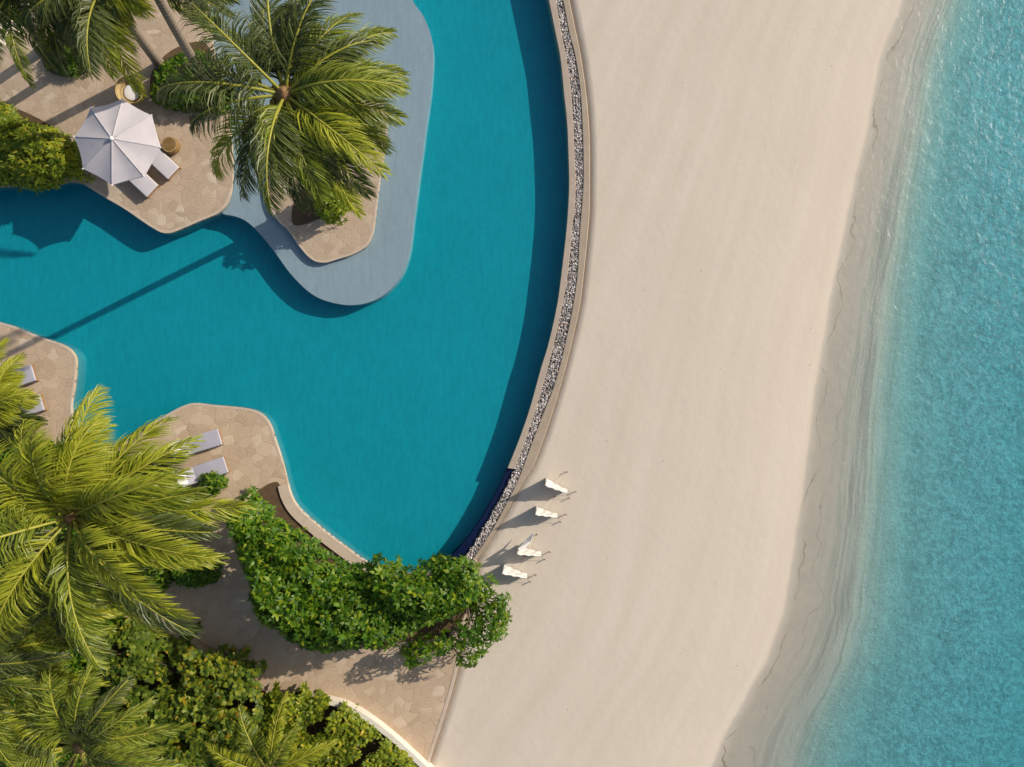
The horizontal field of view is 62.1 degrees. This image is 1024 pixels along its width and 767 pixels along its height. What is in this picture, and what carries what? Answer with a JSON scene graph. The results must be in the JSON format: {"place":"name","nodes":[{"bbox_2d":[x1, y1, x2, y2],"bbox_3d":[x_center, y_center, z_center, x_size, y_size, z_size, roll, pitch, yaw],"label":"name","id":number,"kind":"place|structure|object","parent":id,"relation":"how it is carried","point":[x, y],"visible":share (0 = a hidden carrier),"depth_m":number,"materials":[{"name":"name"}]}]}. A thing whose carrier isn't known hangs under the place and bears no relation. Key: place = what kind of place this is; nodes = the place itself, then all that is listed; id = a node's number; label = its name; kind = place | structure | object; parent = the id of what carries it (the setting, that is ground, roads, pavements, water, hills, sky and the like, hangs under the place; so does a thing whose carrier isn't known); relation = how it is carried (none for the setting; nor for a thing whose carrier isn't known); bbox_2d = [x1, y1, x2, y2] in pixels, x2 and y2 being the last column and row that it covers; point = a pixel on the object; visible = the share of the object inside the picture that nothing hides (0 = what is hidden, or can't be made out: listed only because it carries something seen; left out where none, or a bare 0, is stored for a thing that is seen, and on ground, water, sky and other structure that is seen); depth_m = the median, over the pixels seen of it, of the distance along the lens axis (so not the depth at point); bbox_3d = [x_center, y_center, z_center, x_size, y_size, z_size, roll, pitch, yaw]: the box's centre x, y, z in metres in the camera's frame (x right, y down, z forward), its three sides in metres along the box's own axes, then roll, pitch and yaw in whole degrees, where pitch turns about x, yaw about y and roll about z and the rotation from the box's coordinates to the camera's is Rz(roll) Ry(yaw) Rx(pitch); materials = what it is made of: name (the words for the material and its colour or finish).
{"place":"outdoors","nodes":[
{"label":"outdoors","id":0,"kind":"place"},
{"bbox_2d":[0,324,467,759],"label":"stone path","id":1,"kind":"structure","parent":0,"point":[386,687],"depth_m":34.00,"materials":[{"name":"beige stone"}]},
{"bbox_2d":[10,365,39,386],"bbox_3d":[-19.879,-0.130,33.645,1.969,0.711,0.675,-18,90,0],"label":"sun lounger","id":2,"kind":"object","parent":1,"relation":"on","point":[30,373],"visible":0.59,"depth_m":33.63,"materials":[{"name":"white fabric"}]},
{"bbox_2d":[25,394,47,414],"bbox_3d":[-19.546,1.026,33.645,1.970,0.711,0.675,-17,90,0],"label":"sun lounger","id":3,"kind":"object","parent":1,"relation":"on","point":[42,407],"visible":0.3,"depth_m":33.63,"materials":[{"name":"white fabric"}]},
{"bbox_2d":[0,322,77,420],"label":"terrace edging","id":4,"kind":"object","parent":1,"relation":"on","point":[71,410],"visible":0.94,"depth_m":33.99,"materials":[{"name":"beige stone"}]},
{"bbox_2d":[168,428,223,458],"bbox_3d":[-12.501,2.389,33.645,1.969,0.711,0.675,-17,90,0],"label":"sun lounger","id":5,"kind":"object","parent":1,"relation":"on","point":[212,438],"visible":0.56,"depth_m":33.63,"materials":[{"name":"white fabric"}]},
{"bbox_2d":[170,556,223,588],"bbox_3d":[-12.515,7.388,33.371,2.106,1.306,1.477,0,90,0],"label":"shrub","id":6,"kind":"object","parent":1,"relation":"on","point":[198,578],"visible":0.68,"depth_m":33.15,"materials":[{"name":"green plant"}]},
{"bbox_2d":[174,456,229,486],"bbox_3d":[-12.258,3.512,33.645,1.970,0.711,0.675,-18,90,0],"label":"sun lounger","id":7,"kind":"object","parent":1,"relation":"on","point":[220,465],"visible":0.64,"depth_m":33.63,"materials":[{"name":"white fabric"}]},
{"bbox_2d":[140,403,282,462],"bbox_3d":[-11.839,1.708,34.078,5.844,0.169,1.894,12,90,0],"label":"terrace edging","id":8,"kind":"object","parent":1,"relation":"on","point":[238,408],"visible":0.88,"depth_m":33.99,"materials":[{"name":"beige stone"}]},
{"bbox_2d":[197,470,229,497],"bbox_3d":[-11.835,3.976,33.580,1.230,0.876,1.147,0,90,0],"label":"shrub","id":9,"kind":"object","parent":1,"relation":"on","point":[216,482],"visible":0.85,"depth_m":33.43,"materials":[{"name":"green plant"}]},
{"bbox_2d":[17,441,418,766],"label":"planting bed","id":10,"kind":"object","parent":1,"relation":"on","point":[373,746],"visible":0.09,"depth_m":33.99,"materials":[{"name":"soil"}]},
{"bbox_2d":[0,337,47,451],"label":"coconut palm","id":11,"kind":"object","parent":10,"relation":"on","point":[16,404],"visible":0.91,"depth_m":26.63,"materials":[{"name":"green plant"}]},
{"bbox_2d":[0,564,117,766],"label":"coconut palm","id":12,"kind":"object","parent":10,"relation":"on","point":[15,665],"visible":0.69,"depth_m":26.10,"materials":[{"name":"green plant"}]},
{"bbox_2d":[0,527,124,687],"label":"coconut palm","id":13,"kind":"object","parent":10,"relation":"on","point":[45,622],"visible":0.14,"depth_m":28.06,"materials":[{"name":"green plant"}]},
{"bbox_2d":[0,640,192,766],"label":"coconut palm","id":14,"kind":"object","parent":10,"relation":"on","point":[86,741],"visible":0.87,"depth_m":26.29,"materials":[{"name":"green plant"}]},
{"bbox_2d":[0,435,206,766],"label":"undergrowth","id":15,"kind":"object","parent":10,"relation":"on","point":[77,663],"visible":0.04,"depth_m":33.17,"materials":[{"name":"green plant"}]},
{"bbox_2d":[0,384,260,675],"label":"coconut palm","id":16,"kind":"object","parent":10,"relation":"on","point":[102,499],"visible":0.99,"depth_m":24.12,"materials":[{"name":"green plant"}]},
{"bbox_2d":[101,618,267,766],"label":"broad leaved bush","id":17,"kind":"object","parent":10,"relation":"on","point":[194,697],"visible":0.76,"depth_m":32.60,"materials":[{"name":"green plant"}]},
{"bbox_2d":[203,691,338,766],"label":"coconut palm","id":18,"kind":"object","parent":10,"relation":"on","point":[304,754],"visible":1,"depth_m":31.08,"materials":[{"name":"green plant"}]},
{"bbox_2d":[248,681,417,766],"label":"broad leaved bush","id":19,"kind":"object","parent":10,"relation":"on","point":[305,709],"visible":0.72,"depth_m":32.99,"materials":[{"name":"green plant"}]},
{"bbox_2d":[242,482,466,644],"bbox_3d":[-6.941,8.156,33.978,9.917,0.001,4.940,30,90,0],"label":"planting bed","id":20,"kind":"object","parent":1,"relation":"on","point":[269,493],"visible":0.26,"depth_m":33.98,"materials":[{"name":"soil"}]},
{"bbox_2d":[224,485,486,654],"bbox_3d":[-6.416,7.907,32.128,10.287,3.901,5.179,18,90,0],"label":"hedge","id":21,"kind":"object","parent":20,"relation":"on","point":[446,590],"visible":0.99,"depth_m":31.28,"materials":[{"name":"green plant"}]},
{"bbox_2d":[399,573,512,669],"bbox_3d":[-1.955,9.700,33.050,2.968,1.936,4.921,40,90,0],"label":"beach shrub","id":22,"kind":"object","parent":20,"relation":"on","point":[412,662],"visible":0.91,"depth_m":32.37,"materials":[{"name":"green plant"}]},
{"bbox_2d":[278,484,452,579],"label":"pool kerb","id":23,"kind":"structure","parent":1,"relation":"on","point":[303,519],"depth_m":33.91,"materials":[{"name":"beige stone"}]},
{"bbox_2d":[427,559,476,763],"bbox_3d":[-3.258,14.880,34.194,0.448,0.412,16.075,14,90,0],"label":"path edging","id":24,"kind":"object","parent":1,"relation":"on","point":[443,713],"visible":0.48,"depth_m":33.99,"materials":[{"name":"beige stone"}]},
{"bbox_2d":[0,0,567,567],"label":"pool water","id":25,"kind":"structure","parent":0,"point":[398,414],"depth_m":34.86,"materials":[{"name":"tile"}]},
{"bbox_2d":[0,41,233,236],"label":"pool basin","id":26,"kind":"object","parent":25,"relation":"on","point":[220,216],"visible":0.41,"depth_m":34.52,"materials":[{"name":"tile"}]},
{"bbox_2d":[0,0,233,233],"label":"stone terrace","id":27,"kind":"structure","parent":26,"relation":"on","point":[193,189],"depth_m":34.00,"materials":[{"name":"beige stone"}]},
{"bbox_2d":[0,106,79,184],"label":"planting bed","id":28,"kind":"object","parent":27,"relation":"on","point":[23,115],"visible":0.12,"depth_m":33.99,"materials":[{"name":"soil"}]},
{"bbox_2d":[0,99,95,194],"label":"hedge","id":29,"kind":"object","parent":28,"relation":"on","point":[45,145],"visible":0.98,"depth_m":32.68,"materials":[{"name":"green plant"}]},
{"bbox_2d":[42,32,87,76],"bbox_3d":[-17.731,-13.176,33.992,2.173,0.001,1.812,0,90,0],"label":"planting bed","id":30,"kind":"object","parent":27,"relation":"on","point":[44,63],"visible":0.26,"depth_m":33.99,"materials":[{"name":"soil"}]},
{"bbox_2d":[0,0,75,88],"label":"coconut palm","id":31,"kind":"object","parent":30,"relation":"on","point":[8,14],"visible":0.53,"depth_m":27.12,"materials":[{"name":"green plant"}]},
{"bbox_2d":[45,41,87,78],"bbox_3d":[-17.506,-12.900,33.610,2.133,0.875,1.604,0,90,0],"label":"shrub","id":32,"kind":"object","parent":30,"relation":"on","point":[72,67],"visible":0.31,"depth_m":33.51,"materials":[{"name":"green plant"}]},
{"bbox_2d":[0,0,137,78],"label":"coconut palm","id":33,"kind":"object","parent":30,"relation":"on","point":[58,48],"visible":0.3,"depth_m":27.54,"materials":[{"name":"green plant"}]},
{"bbox_2d":[73,98,160,185],"bbox_3d":[-14.933,-9.134,32.803,3.108,2.383,3.108,29,90,0],"label":"parasol","id":34,"kind":"object","parent":27,"relation":"on","point":[117,142],"visible":1,"depth_m":32.04,"materials":[{"name":"fabric"}]},
{"bbox_2d":[114,76,144,104],"bbox_3d":[-14.985,-11.479,33.614,1.134,0.771,1.133,0,90,0],"label":"wicker chair","id":35,"kind":"object","parent":27,"relation":"on","point":[123,90],"visible":0.72,"depth_m":33.48,"materials":[{"name":"beige wicker"}]},
{"bbox_2d":[129,173,159,197],"bbox_3d":[-14.963,-8.294,33.645,1.969,0.711,0.675,43,90,0],"label":"sun lounger","id":36,"kind":"object","parent":27,"relation":"on","point":[147,185],"visible":0.37,"depth_m":33.63,"materials":[{"name":"white fabric"}]},
{"bbox_2d":[84,183,230,232],"bbox_3d":[-14.170,-7.028,34.078,5.900,0.169,2.034,0,90,0],"label":"terrace edging","id":37,"kind":"object","parent":27,"relation":"attached to","point":[151,225],"visible":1,"depth_m":33.99,"materials":[{"name":"beige stone"}]},
{"bbox_2d":[152,149,180,179],"bbox_3d":[-14.129,-9.001,33.645,1.969,0.711,0.675,43,90,0],"label":"sun lounger","id":38,"kind":"object","parent":27,"relation":"on","point":[165,165],"visible":0.47,"depth_m":33.63,"materials":[{"name":"white fabric"}]},
{"bbox_2d":[161,137,179,154],"bbox_3d":[-13.539,-9.442,33.773,0.660,0.455,0.660,0,90,0],"label":"wicker stool","id":39,"kind":"object","parent":27,"relation":"on","point":[170,145],"visible":1,"depth_m":33.56,"materials":[{"name":"beige wicker"}]},
{"bbox_2d":[150,41,229,105],"bbox_3d":[-12.882,-12.321,33.992,3.209,0.001,2.717,0,90,0],"label":"planting bed","id":40,"kind":"object","parent":27,"relation":"on","point":[171,53],"visible":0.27,"depth_m":33.99,"materials":[{"name":"soil"}]},
{"bbox_2d":[17,0,164,100],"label":"coconut palm","id":41,"kind":"object","parent":40,"relation":"on","point":[86,31],"visible":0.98,"depth_m":26.57,"materials":[{"name":"green plant"}]},
{"bbox_2d":[97,0,253,84],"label":"coconut palm","id":42,"kind":"object","parent":40,"relation":"on","point":[175,29],"visible":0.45,"depth_m":26.86,"materials":[{"name":"green plant"}]},
{"bbox_2d":[149,49,231,114],"bbox_3d":[-12.691,-11.962,33.389,3.257,1.334,2.539,0,90,0],"label":"shrub","id":43,"kind":"object","parent":40,"relation":"on","point":[159,76],"visible":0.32,"depth_m":33.13,"materials":[{"name":"green plant"}]},
{"bbox_2d":[0,321,458,571],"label":"pool basin","id":44,"kind":"object","parent":25,"relation":"on","point":[81,376],"visible":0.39,"depth_m":34.50,"materials":[{"name":"tile"}]},
{"bbox_2d":[212,0,434,306],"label":"pool shelf","id":45,"kind":"object","parent":25,"relation":"on","point":[375,270],"visible":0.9,"depth_m":34.21,"materials":[{"name":"tile"}]},
{"bbox_2d":[450,466,513,557],"bbox_3d":[-1.052,5.274,34.600,0.577,0.900,4.419,33,90,0],"label":"pool overflow","id":46,"kind":"object","parent":25,"relation":"on","point":[464,546],"visible":0.83,"depth_m":34.15,"materials":[{"name":"blue tile"}]},
{"bbox_2d":[508,0,575,468],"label":"pool wall","id":47,"kind":"structure","parent":25,"relation":"on","point":[562,59],"depth_m":34.00,"materials":[{"name":"stone"}]},
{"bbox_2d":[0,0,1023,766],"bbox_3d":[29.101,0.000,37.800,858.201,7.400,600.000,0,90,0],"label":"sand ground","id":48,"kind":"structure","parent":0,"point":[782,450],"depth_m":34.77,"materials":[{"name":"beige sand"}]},
{"bbox_2d":[307,692,433,766],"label":"garden wall","id":49,"kind":"structure","parent":48,"relation":"on","point":[384,729],"depth_m":33.59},
{"bbox_2d":[501,556,536,582],"bbox_3d":[0.380,7.343,33.669,1.396,1.080,0.924,23,90,0],"label":"windbreak","id":50,"kind":"object","parent":48,"relation":"on","point":[508,570],"visible":1,"depth_m":33.79,"materials":[{"name":"white fabric"}]},
{"bbox_2d":[464,0,582,562],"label":"pebble bed","id":51,"kind":"object","parent":48,"relation":"on","point":[565,291],"visible":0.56,"depth_m":34.10,"materials":[{"name":"grey stone"}]},
{"bbox_2d":[469,0,589,563],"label":"wall","id":52,"kind":"structure","parent":48,"relation":"on","point":[535,447],"depth_m":34.02,"materials":[{"name":"stone"}]},
{"bbox_2d":[516,532,550,560],"bbox_3d":[0.891,6.674,33.669,1.074,1.080,1.213,-43,90,0],"label":"windbreak","id":53,"kind":"object","parent":48,"relation":"on","point":[522,549],"visible":1,"depth_m":33.59,"materials":[{"name":"white fabric"}]},
{"bbox_2d":[535,496,566,522],"bbox_3d":[1.619,4.961,33.597,1.294,1.248,0.924,21,90,0],"label":"windbreak","id":54,"kind":"object","parent":48,"relation":"on","point":[539,511],"visible":1,"depth_m":33.74,"materials":[{"name":"white fabric"}]},
{"bbox_2d":[544,471,576,498],"bbox_3d":[2.037,3.954,33.597,1.362,1.248,0.924,30,90,0],"label":"windbreak","id":55,"kind":"object","parent":48,"relation":"on","point":[550,484],"visible":1,"depth_m":33.71,"materials":[{"name":"white fabric"}]},
{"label":"pool basin","id":56,"kind":"structure","parent":0,"visible":0},
{"bbox_2d":[268,99,387,262],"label":"stone terrace","id":57,"kind":"structure","parent":56,"relation":"on","point":[320,239],"depth_m":34.00,"materials":[{"name":"beige stone"}]},
{"bbox_2d":[292,181,341,225],"bbox_3d":[-7.698,-7.325,33.992,2.608,0.001,1.463,-18,90,0],"label":"planting bed","id":58,"kind":"object","parent":57,"relation":"on","point":[299,217],"visible":0.32,"depth_m":33.99,"materials":[{"name":"soil"}]},
{"bbox_2d":[155,0,412,218],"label":"coconut palm","id":59,"kind":"object","parent":58,"relation":"on","point":[303,121],"visible":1,"depth_m":21.98,"materials":[{"name":"green plant"}]},
{"bbox_2d":[311,179,353,225],"bbox_3d":[-6.998,-7.076,32.947,1.585,2.135,1.814,0,90,0],"label":"shrub","id":60,"kind":"object","parent":58,"relation":"on","point":[334,209],"visible":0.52,"depth_m":32.66,"materials":[{"name":"green plant"}]},
{"bbox_2d":[267,103,387,262],"bbox_3d":[-7.405,-8.169,34.078,4.852,0.169,6.672,0,90,0],"label":"terrace edging","id":61,"kind":"object","parent":57,"relation":"attached to","point":[342,256],"visible":0.48,"depth_m":33.99,"materials":[{"name":"beige stone"}]}
]}

